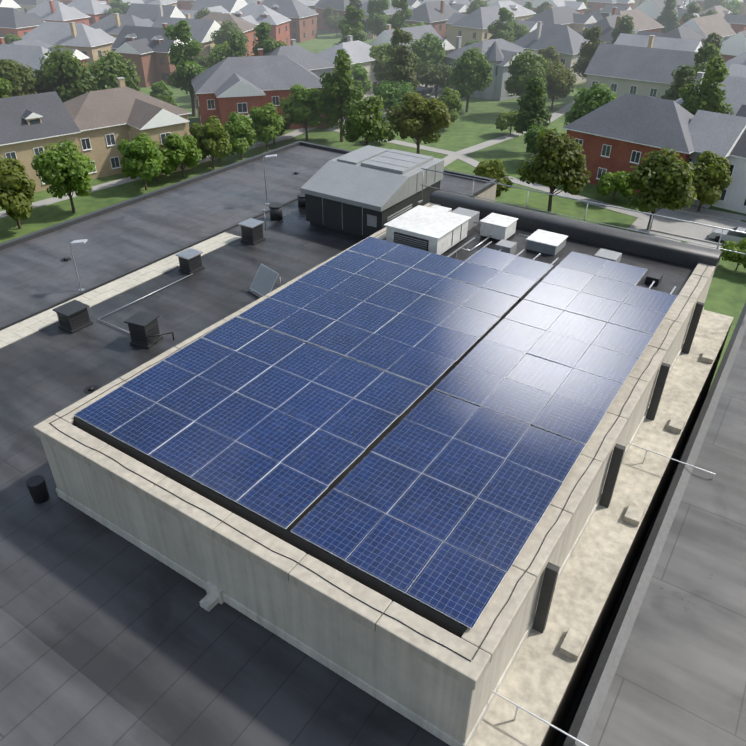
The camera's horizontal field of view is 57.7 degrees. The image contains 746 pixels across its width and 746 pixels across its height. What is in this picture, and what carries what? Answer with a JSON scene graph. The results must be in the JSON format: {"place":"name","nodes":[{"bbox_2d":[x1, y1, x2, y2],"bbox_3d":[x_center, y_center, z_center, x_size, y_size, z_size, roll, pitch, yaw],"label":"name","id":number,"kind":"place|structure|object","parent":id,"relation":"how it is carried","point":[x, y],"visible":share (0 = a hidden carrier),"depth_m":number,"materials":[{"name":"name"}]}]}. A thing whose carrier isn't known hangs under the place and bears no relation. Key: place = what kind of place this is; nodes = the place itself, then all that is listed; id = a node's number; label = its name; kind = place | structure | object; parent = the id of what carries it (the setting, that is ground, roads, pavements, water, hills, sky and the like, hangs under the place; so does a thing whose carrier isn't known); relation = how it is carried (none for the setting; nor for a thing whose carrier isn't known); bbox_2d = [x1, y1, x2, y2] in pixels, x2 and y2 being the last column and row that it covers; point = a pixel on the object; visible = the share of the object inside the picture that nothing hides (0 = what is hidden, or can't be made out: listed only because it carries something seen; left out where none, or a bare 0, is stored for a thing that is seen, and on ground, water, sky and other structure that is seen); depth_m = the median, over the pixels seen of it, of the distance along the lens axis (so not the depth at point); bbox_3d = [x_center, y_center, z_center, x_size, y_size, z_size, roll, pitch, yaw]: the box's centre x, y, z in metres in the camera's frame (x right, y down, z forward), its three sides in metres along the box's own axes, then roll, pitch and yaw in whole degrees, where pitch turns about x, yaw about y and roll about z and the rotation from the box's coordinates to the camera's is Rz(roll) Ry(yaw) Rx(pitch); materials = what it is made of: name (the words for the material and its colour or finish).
{"place":"outdoors","nodes":[
{"label":"outdoors","id":0,"kind":"place"},
{"bbox_2d":[0,127,316,217],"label":"lawn path","id":1,"kind":"structure","parent":0,"point":[52,200],"depth_m":65.45,"materials":[{"name":"concrete"}]},
{"bbox_2d":[0,141,733,745],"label":"building","id":2,"kind":"structure","parent":0,"point":[108,637],"depth_m":17.83,"materials":[{"name":"concrete"}]},
{"bbox_2d":[52,300,92,333],"bbox_3d":[-12.350,-2.319,27.889,0.960,0.870,1.060,20,38,27],"label":"roof vent","id":3,"kind":"object","parent":2,"relation":"on","point":[73,316],"visible":1,"depth_m":27.64,"materials":[{"name":"metal"}]},
{"bbox_2d":[69,239,87,291],"bbox_3d":[-12.968,-4.774,30.162,0.892,2.443,0.340,2,34,3],"label":"roof lamp","id":4,"kind":"object","parent":2,"relation":"on","point":[82,241],"visible":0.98,"depth_m":29.66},
{"bbox_2d":[124,311,162,348],"bbox_3d":[-9.073,-1.709,26.838,0.960,1.070,0.960,13,35,18],"label":"roof vent","id":5,"kind":"object","parent":2,"relation":"on","point":[142,325],"visible":0.96,"depth_m":26.59,"materials":[{"name":"metal"}]},
{"bbox_2d":[0,197,297,347],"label":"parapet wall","id":6,"kind":"structure","parent":2,"relation":"on","point":[12,333],"depth_m":31.12,"materials":[{"name":"concrete"}]},
{"bbox_2d":[145,332,174,339],"bbox_3d":[-8.442,-1.375,26.787,1.174,0.580,0.070,-25,41,-34],"label":"pipe","id":7,"kind":"object","parent":2,"relation":"on","point":[161,334],"visible":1,"depth_m":26.76,"materials":[{"name":"metal"}]},
{"bbox_2d":[60,172,299,393],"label":"roof drains","id":8,"kind":"structure","parent":2,"relation":"on","point":[90,389],"depth_m":24.40,"materials":[{"name":"metal"}]},
{"bbox_2d":[175,248,204,274],"bbox_3d":[-8.784,-5.359,32.538,0.860,0.870,0.960,20,38,27],"label":"roof vent","id":9,"kind":"object","parent":2,"relation":"on","point":[190,261],"visible":0.98,"depth_m":32.31,"materials":[{"name":"metal"}]},
{"bbox_2d":[238,218,264,244],"bbox_3d":[-6.351,-7.428,35.566,0.960,1.020,0.960,20,38,27],"label":"roof vent","id":10,"kind":"object","parent":2,"relation":"on","point":[252,231],"visible":1,"depth_m":35.32,"materials":[{"name":"metal"}]},
{"bbox_2d":[248,263,280,297],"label":"tilted panel","id":11,"kind":"structure","parent":2,"relation":"on","point":[264,281],"depth_m":30.30,"materials":[{"name":"metal"}]},
{"bbox_2d":[263,154,276,204],"bbox_3d":[-6.003,-11.324,39.715,0.892,2.943,0.340,2,34,3],"label":"roof lamp","id":12,"kind":"object","parent":2,"relation":"on","point":[270,156],"visible":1,"depth_m":39.33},
{"bbox_2d":[269,203,282,220],"bbox_3d":[-5.500,-9.138,38.361,0.800,0.800,0.780,20,38,27],"label":"roof drum","id":13,"kind":"object","parent":2,"relation":"on","point":[275,209],"visible":1,"depth_m":38.13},
{"bbox_2d":[297,193,305,206],"bbox_3d":[-4.147,-10.292,40.262,0.740,0.650,0.721,20,38,27],"label":"roof vent","id":14,"kind":"object","parent":2,"relation":"on","point":[301,199],"visible":0.54,"depth_m":40.03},
{"bbox_2d":[84,221,528,421],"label":"rooftop pipes","id":15,"kind":"object","parent":2,"relation":"on","point":[480,243],"visible":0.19,"depth_m":29.45,"materials":[{"name":"metal"}]},
{"bbox_2d":[300,145,443,238],"bbox_3d":[0.918,-9.877,37.415,7.300,3.190,6.550,20,38,27],"label":"rooftop penthouse","id":16,"kind":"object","parent":2,"relation":"on","point":[365,192],"visible":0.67,"depth_m":36.32,"materials":[{"name":"metal"}]},
{"bbox_2d":[33,197,721,745],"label":"roof block","id":17,"kind":"structure","parent":2,"relation":"on","point":[437,689],"depth_m":15.83,"materials":[{"name":"concrete"}]},
{"bbox_2d":[73,237,676,637],"bbox_3d":[1.731,-1.007,21.992,12.199,0.737,18.025,20,38,27],"label":"solar array","id":18,"kind":"object","parent":17,"relation":"on","point":[283,430],"visible":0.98,"depth_m":18.86,"materials":[{"name":"glass"}]},
{"bbox_2d":[50,204,707,661],"bbox_3d":[2.388,-1.488,22.922,12.864,0.021,21.394,20,38,27],"label":"lightning conductor cable","id":19,"kind":"object","parent":17,"relation":"on","point":[324,578],"visible":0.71,"depth_m":15.86,"materials":[{"name":"metal"}]},
{"bbox_2d":[384,205,662,285],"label":"rooftop units","id":20,"kind":"object","parent":17,"relation":"on","point":[438,229],"visible":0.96,"depth_m":29.00},
{"bbox_2d":[430,190,721,260],"bbox_3d":[8.617,-6.830,30.660,13.320,0.336,0.960,20,38,27],"label":"duct pipe","id":21,"kind":"object","parent":17,"relation":"on","point":[682,247],"visible":0.88,"depth_m":29.98,"materials":[{"name":"metal"}]},
{"bbox_2d":[417,168,745,254],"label":"roof railing","id":22,"kind":"object","parent":17,"relation":"attached to","point":[421,200],"visible":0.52,"depth_m":30.57,"materials":[{"name":"metal"}]},
{"bbox_2d":[492,301,716,745],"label":"wall fixtures","id":23,"kind":"object","parent":2,"relation":"on","point":[573,643],"visible":1,"depth_m":18.93,"materials":[{"name":"metal"}]},
{"bbox_2d":[0,28,745,391],"bbox_3d":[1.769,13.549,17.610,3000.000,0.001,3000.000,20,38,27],"label":"ground","id":24,"kind":"structure","parent":0,"point":[474,124],"depth_m":66.86,"materials":[{"name":"green plant"}]},
{"bbox_2d":[0,78,11,97],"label":"tree","id":25,"kind":"object","parent":24,"relation":"on","point":[5,88],"visible":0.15,"depth_m":67.51,"materials":[{"name":"green plant"}]},
{"bbox_2d":[1,33,21,43],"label":"tree","id":26,"kind":"object","parent":24,"relation":"on","point":[9,38],"visible":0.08,"depth_m":100.75,"materials":[{"name":"green plant"}]},
{"bbox_2d":[0,156,36,228],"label":"tree","id":27,"kind":"object","parent":24,"relation":"on","point":[17,188],"visible":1,"depth_m":52.74,"materials":[{"name":"green plant"}]},
{"bbox_2d":[0,59,44,96],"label":"tree","id":28,"kind":"object","parent":24,"relation":"on","point":[21,78],"visible":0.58,"depth_m":73.92,"materials":[{"name":"green plant"}]},
{"bbox_2d":[31,139,95,211],"bbox_3d":[-25.782,-16.529,57.273,4.716,6.027,4.869,-1,34,-2],"label":"tree","id":29,"kind":"object","parent":24,"relation":"on","point":[68,167],"visible":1,"depth_m":55.66,"materials":[{"name":"green plant"}]},
{"bbox_2d":[32,45,101,101],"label":"tree","id":30,"kind":"object","parent":24,"relation":"on","point":[64,75],"visible":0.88,"depth_m":76.10,"materials":[{"name":"green plant"}]},
{"bbox_2d":[89,50,141,91],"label":"tree","id":31,"kind":"object","parent":24,"relation":"on","point":[111,67],"visible":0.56,"depth_m":78.59,"materials":[{"name":"green plant"}]},
{"bbox_2d":[106,0,129,15],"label":"tree","id":32,"kind":"object","parent":24,"relation":"on","point":[119,6],"visible":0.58,"depth_m":145.38,"materials":[{"name":"green plant"}]},
{"bbox_2d":[117,132,162,189],"bbox_3d":[-21.416,-19.430,62.437,4.346,5.259,3.628,-1,34,-2],"label":"tree","id":33,"kind":"object","parent":24,"relation":"on","point":[142,156],"visible":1,"depth_m":61.33,"materials":[{"name":"green plant"}]},
{"bbox_2d":[149,80,172,97],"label":"tree","id":34,"kind":"object","parent":24,"relation":"on","point":[158,87],"visible":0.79,"depth_m":89.37,"materials":[{"name":"green plant"}]},
{"bbox_2d":[150,139,177,181],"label":"tree","id":35,"kind":"object","parent":24,"relation":"on","point":[167,167],"visible":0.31,"depth_m":64.18,"materials":[{"name":"green plant"}]},
{"bbox_2d":[154,92,176,105],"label":"tree","id":36,"kind":"object","parent":24,"relation":"on","point":[169,99],"visible":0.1,"depth_m":78.22,"materials":[{"name":"green plant"}]},
{"bbox_2d":[162,133,201,177],"bbox_3d":[-18.680,-21.087,65.650,3.718,4.502,4.013,28,42,35],"label":"tree","id":37,"kind":"object","parent":24,"relation":"on","point":[180,146],"visible":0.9,"depth_m":64.64,"materials":[{"name":"green plant"}]},
{"bbox_2d":[163,20,207,115],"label":"tree","id":38,"kind":"object","parent":24,"relation":"on","point":[186,67],"visible":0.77,"depth_m":83.46,"materials":[{"name":"green plant"}]},
{"bbox_2d":[190,54,209,69],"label":"tree","id":39,"kind":"object","parent":24,"relation":"on","point":[200,60],"visible":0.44,"depth_m":101.88,"materials":[{"name":"green plant"}]},
{"bbox_2d":[194,8,216,18],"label":"tree","id":40,"kind":"object","parent":24,"relation":"on","point":[202,13],"visible":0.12,"depth_m":131.26,"materials":[{"name":"green plant"}]},
{"bbox_2d":[189,115,231,168],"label":"tree","id":41,"kind":"object","parent":24,"relation":"on","point":[211,136],"visible":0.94,"depth_m":67.17,"materials":[{"name":"green plant"}]},
{"bbox_2d":[206,41,230,68],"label":"tree","id":42,"kind":"object","parent":24,"relation":"on","point":[218,54],"visible":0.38,"depth_m":93.25,"materials":[{"name":"green plant"}]},
{"bbox_2d":[210,20,248,53],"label":"tree","id":43,"kind":"object","parent":24,"relation":"on","point":[224,33],"visible":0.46,"depth_m":110.46,"materials":[{"name":"green plant"}]},
{"bbox_2d":[226,33,248,57],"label":"tree","id":44,"kind":"object","parent":24,"relation":"on","point":[235,43],"visible":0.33,"depth_m":90.05,"materials":[{"name":"green plant"}]},
{"bbox_2d":[224,111,255,159],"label":"tree","id":45,"kind":"object","parent":24,"relation":"on","point":[242,137],"visible":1,"depth_m":69.83,"materials":[{"name":"green plant"}]},
{"bbox_2d":[249,103,285,151],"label":"tree","id":46,"kind":"object","parent":24,"relation":"on","point":[267,125],"visible":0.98,"depth_m":72.37,"materials":[{"name":"green plant"}]},
{"bbox_2d":[249,22,286,55],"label":"tree","id":47,"kind":"object","parent":24,"relation":"on","point":[262,30],"visible":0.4,"depth_m":91.49,"materials":[{"name":"green plant"}]},
{"bbox_2d":[250,110,293,144],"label":"tree","id":48,"kind":"object","parent":24,"relation":"on","point":[288,119],"visible":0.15,"depth_m":75.22,"materials":[{"name":"green plant"}]},
{"bbox_2d":[279,83,328,140],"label":"tree","id":49,"kind":"object","parent":24,"relation":"on","point":[303,105],"visible":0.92,"depth_m":75.71,"materials":[{"name":"green plant"}]},
{"bbox_2d":[322,6,342,32],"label":"tree","id":50,"kind":"object","parent":24,"relation":"on","point":[327,11],"visible":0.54,"depth_m":154.05,"materials":[{"name":"green plant"}]},
{"bbox_2d":[325,15,344,37],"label":"tree","id":51,"kind":"object","parent":24,"relation":"on","point":[332,23],"visible":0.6,"depth_m":148.94,"materials":[{"name":"green plant"}]},
{"bbox_2d":[319,49,364,141],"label":"tree","id":52,"kind":"object","parent":24,"relation":"on","point":[340,93],"visible":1,"depth_m":74.87,"materials":[{"name":"green plant"}]},
{"bbox_2d":[335,5,367,44],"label":"tree","id":53,"kind":"object","parent":24,"relation":"on","point":[354,29],"visible":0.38,"depth_m":105.37,"materials":[{"name":"green plant"}]},
{"bbox_2d":[340,0,365,37],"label":"tree","id":54,"kind":"object","parent":24,"relation":"on","point":[355,3],"visible":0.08,"depth_m":127.81,"materials":[{"name":"green plant"}]},
{"bbox_2d":[347,63,372,93],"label":"tree","id":55,"kind":"object","parent":24,"relation":"on","point":[360,76],"visible":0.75,"depth_m":93.34,"materials":[{"name":"green plant"}]},
{"bbox_2d":[340,95,394,146],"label":"tree","id":56,"kind":"object","parent":24,"relation":"on","point":[365,118],"visible":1,"depth_m":68.98,"materials":[{"name":"green plant"}]},
{"bbox_2d":[0,21,745,213],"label":"houses","id":57,"kind":"structure","parent":24,"relation":"on","point":[632,123],"depth_m":67.12,"materials":[{"name":"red brick"}]},
{"bbox_2d":[0,0,745,93],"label":"houses","id":58,"kind":"structure","parent":24,"relation":"on","point":[92,30],"depth_m":131.75,"materials":[{"name":"grey brick"}]},
{"bbox_2d":[362,0,390,36],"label":"tree","id":59,"kind":"object","parent":24,"relation":"on","point":[376,23],"visible":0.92,"depth_m":127.47,"materials":[{"name":"green plant"}]},
{"bbox_2d":[369,43,390,80],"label":"tree","id":60,"kind":"object","parent":24,"relation":"on","point":[378,52],"visible":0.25,"depth_m":98.75,"materials":[{"name":"green plant"}]},
{"bbox_2d":[338,83,442,121],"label":"street cross","id":61,"kind":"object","parent":24,"relation":"on","point":[427,94],"depth_m":100.04,"materials":[{"name":"concrete"}]},
{"bbox_2d":[373,80,414,125],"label":"tree","id":62,"kind":"object","parent":24,"relation":"on","point":[391,93],"visible":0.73,"depth_m":81.74,"materials":[{"name":"green plant"}]},
{"bbox_2d":[377,28,419,82],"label":"tree","id":63,"kind":"object","parent":24,"relation":"on","point":[399,36],"visible":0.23,"depth_m":89.48,"materials":[{"name":"green plant"}]},
{"bbox_2d":[387,0,412,28],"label":"tree","id":64,"kind":"object","parent":24,"relation":"on","point":[397,19],"visible":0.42,"depth_m":115.28,"materials":[{"name":"green plant"}]},
{"bbox_2d":[387,45,419,92],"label":"tree","id":65,"kind":"object","parent":24,"relation":"on","point":[403,69],"visible":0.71,"depth_m":85.54,"materials":[{"name":"green plant"}]},
{"bbox_2d":[386,91,450,153],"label":"tree","id":66,"kind":"object","parent":24,"relation":"on","point":[419,117],"visible":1,"depth_m":69.83,"materials":[{"name":"green plant"}]},
{"bbox_2d":[408,32,445,87],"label":"tree","id":67,"kind":"object","parent":24,"relation":"on","point":[429,48],"visible":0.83,"depth_m":99.67,"materials":[{"name":"green plant"}]},
{"bbox_2d":[416,61,457,98],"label":"tree","id":68,"kind":"object","parent":24,"relation":"on","point":[437,75],"visible":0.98,"depth_m":95.77,"materials":[{"name":"green plant"}]},
{"bbox_2d":[436,87,462,127],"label":"tree","id":69,"kind":"object","parent":24,"relation":"on","point":[450,98],"visible":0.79,"depth_m":81.95,"materials":[{"name":"green plant"}]},
{"bbox_2d":[448,47,492,111],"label":"tree","id":70,"kind":"object","parent":24,"relation":"on","point":[470,77],"visible":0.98,"depth_m":87.72,"materials":[{"name":"green plant"}]},
{"bbox_2d":[465,0,487,13],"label":"tree","id":71,"kind":"object","parent":24,"relation":"on","point":[475,5],"visible":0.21,"depth_m":140.64,"materials":[{"name":"green plant"}]},
{"bbox_2d":[472,159,512,197],"bbox_3d":[10.004,-16.173,58.391,3.519,4.830,4.120,-12,36,-18],"label":"tree","id":72,"kind":"object","parent":24,"relation":"on","point":[492,169],"visible":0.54,"depth_m":56.88,"materials":[{"name":"green plant"}]},
{"bbox_2d":[486,7,514,42],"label":"tree","id":73,"kind":"object","parent":24,"relation":"on","point":[505,32],"visible":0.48,"depth_m":111.78,"materials":[{"name":"green plant"}]},
{"bbox_2d":[495,110,518,135],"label":"tree","id":74,"kind":"object","parent":24,"relation":"on","point":[503,121],"visible":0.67,"depth_m":79.77,"materials":[{"name":"green plant"}]},
{"bbox_2d":[503,19,529,41],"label":"tree","id":75,"kind":"object","parent":24,"relation":"on","point":[519,31],"visible":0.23,"depth_m":116.86,"materials":[{"name":"green plant"}]},
{"bbox_2d":[504,48,549,98],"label":"tree","id":76,"kind":"object","parent":24,"relation":"on","point":[524,68],"visible":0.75,"depth_m":85.54,"materials":[{"name":"green plant"}]},
{"bbox_2d":[523,2,534,15],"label":"tree","id":77,"kind":"object","parent":24,"relation":"on","point":[528,5],"visible":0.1,"depth_m":154.94,"materials":[{"name":"green plant"}]},
{"bbox_2d":[511,76,551,152],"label":"tree","id":78,"kind":"object","parent":24,"relation":"on","point":[532,109],"visible":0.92,"depth_m":72.31,"materials":[{"name":"green plant"}]},
{"bbox_2d":[524,123,559,153],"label":"tree","id":79,"kind":"object","parent":24,"relation":"on","point":[531,134],"visible":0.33,"depth_m":69.22,"materials":[{"name":"green plant"}]},
{"bbox_2d":[535,2,549,14],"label":"tree","id":80,"kind":"object","parent":24,"relation":"on","point":[543,6],"visible":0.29,"depth_m":156.22,"materials":[{"name":"green plant"}]},
{"bbox_2d":[346,86,745,243],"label":"parked cars","id":81,"kind":"object","parent":24,"relation":"on","point":[715,234],"visible":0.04,"depth_m":54.06,"materials":[{"name":"white"}]},
{"bbox_2d":[537,46,561,68],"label":"tree","id":82,"kind":"object","parent":24,"relation":"on","point":[550,55],"visible":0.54,"depth_m":103.30,"materials":[{"name":"green plant"}]},
{"bbox_2d":[516,128,591,211],"bbox_3d":[15.602,-17.390,58.381,5.515,7.000,5.175,-11,35,-16],"label":"tree","id":83,"kind":"object","parent":24,"relation":"on","point":[557,159],"visible":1,"depth_m":56.81,"materials":[{"name":"green plant"}]},
{"bbox_2d":[542,62,576,109],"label":"tree","id":84,"kind":"object","parent":24,"relation":"on","point":[560,78],"visible":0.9,"depth_m":90.16,"materials":[{"name":"green plant"}]},
{"bbox_2d":[570,26,605,79],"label":"tree","id":85,"kind":"object","parent":24,"relation":"on","point":[587,50],"visible":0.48,"depth_m":96.29,"materials":[{"name":"green plant"}]},
{"bbox_2d":[564,82,617,125],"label":"tree","id":86,"kind":"object","parent":24,"relation":"on","point":[591,99],"visible":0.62,"depth_m":70.69,"materials":[{"name":"green plant"}]},
{"bbox_2d":[596,171,633,202],"bbox_3d":[21.906,-16.910,61.209,3.270,3.200,3.840,25,41,32],"label":"tree","id":87,"kind":"object","parent":24,"relation":"on","point":[608,183],"visible":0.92,"depth_m":60.49,"materials":[{"name":"green plant"}]},
{"bbox_2d":[611,14,634,43],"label":"tree","id":88,"kind":"object","parent":24,"relation":"on","point":[625,24],"visible":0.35,"depth_m":110.25,"materials":[{"name":"green plant"}]},
{"bbox_2d":[623,147,696,229],"bbox_3d":[22.960,-14.622,54.473,5.800,6.784,5.337,10,35,14],"label":"tree","id":89,"kind":"object","parent":24,"relation":"on","point":[659,180],"visible":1,"depth_m":52.95,"materials":[{"name":"green plant"}]},
{"bbox_2d":[655,0,680,32],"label":"tree","id":90,"kind":"object","parent":24,"relation":"on","point":[668,19],"visible":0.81,"depth_m":139.30,"materials":[{"name":"green plant"}]},
{"bbox_2d":[660,65,695,100],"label":"tree","id":91,"kind":"object","parent":24,"relation":"on","point":[683,76],"visible":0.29,"depth_m":75.15,"materials":[{"name":"green plant"}]},
{"bbox_2d":[627,207,740,247],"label":"road","id":92,"kind":"structure","parent":24,"relation":"on","point":[697,231],"depth_m":57.42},
{"bbox_2d":[679,4,701,26],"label":"tree","id":93,"kind":"object","parent":24,"relation":"on","point":[692,8],"visible":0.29,"depth_m":134.96,"materials":[{"name":"green plant"}]},
{"bbox_2d":[674,42,720,84],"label":"tree","id":94,"kind":"object","parent":24,"relation":"on","point":[708,51],"visible":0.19,"depth_m":78.24,"materials":[{"name":"green plant"}]},
{"bbox_2d":[678,57,733,115],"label":"tree","id":95,"kind":"object","parent":24,"relation":"on","point":[709,97],"visible":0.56,"depth_m":66.95,"materials":[{"name":"green plant"}]},
{"bbox_2d":[699,9,716,16],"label":"tree","id":96,"kind":"object","parent":24,"relation":"on","point":[711,12],"visible":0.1,"depth_m":152.35,"materials":[{"name":"green plant"}]},
{"bbox_2d":[688,150,731,211],"bbox_3d":[28.966,-16.505,58.801,3.879,5.275,4.270,-4,34,-6],"label":"tree","id":97,"kind":"object","parent":24,"relation":"on","point":[711,177],"visible":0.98,"depth_m":57.59,"materials":[{"name":"green plant"}]},
{"bbox_2d":[701,32,722,84],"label":"tree","id":98,"kind":"object","parent":24,"relation":"on","point":[714,38],"visible":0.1,"depth_m":90.53,"materials":[{"name":"green plant"}]},
{"bbox_2d":[702,0,728,9],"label":"tree","id":99,"kind":"object","parent":24,"relation":"on","point":[708,4],"visible":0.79,"depth_m":178.55,"materials":[{"name":"green plant"}]},
{"bbox_2d":[720,238,745,270],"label":"tree","id":100,"kind":"object","parent":24,"relation":"on","point":[734,257],"visible":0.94,"depth_m":48.88,"materials":[{"name":"green plant"}]},
{"bbox_2d":[725,0,742,12],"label":"tree","id":101,"kind":"object","parent":24,"relation":"on","point":[734,5],"visible":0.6,"depth_m":172.88,"materials":[{"name":"green plant"}]},
{"bbox_2d":[326,126,464,166],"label":"lawn path","id":102,"kind":"structure","parent":0,"point":[449,158],"depth_m":76.08,"materials":[{"name":"concrete"}]},
{"bbox_2d":[454,98,649,218],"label":"lawn path","id":103,"kind":"structure","parent":0,"point":[477,147],"depth_m":67.83,"materials":[{"name":"concrete"}]},
{"bbox_2d":[588,331,745,745],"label":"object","id":104,"kind":"structure","parent":0,"point":[679,678],"depth_m":15.92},
{"bbox_2d":[554,302,745,745],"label":"roof curb","id":105,"kind":"structure","parent":104,"relation":"on","point":[584,712],"depth_m":18.23,"materials":[{"name":"metal"}]},
{"bbox_2d":[645,205,745,249],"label":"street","id":106,"kind":"structure","parent":0,"point":[725,214],"depth_m":58.58,"materials":[{"name":"asphalt"}]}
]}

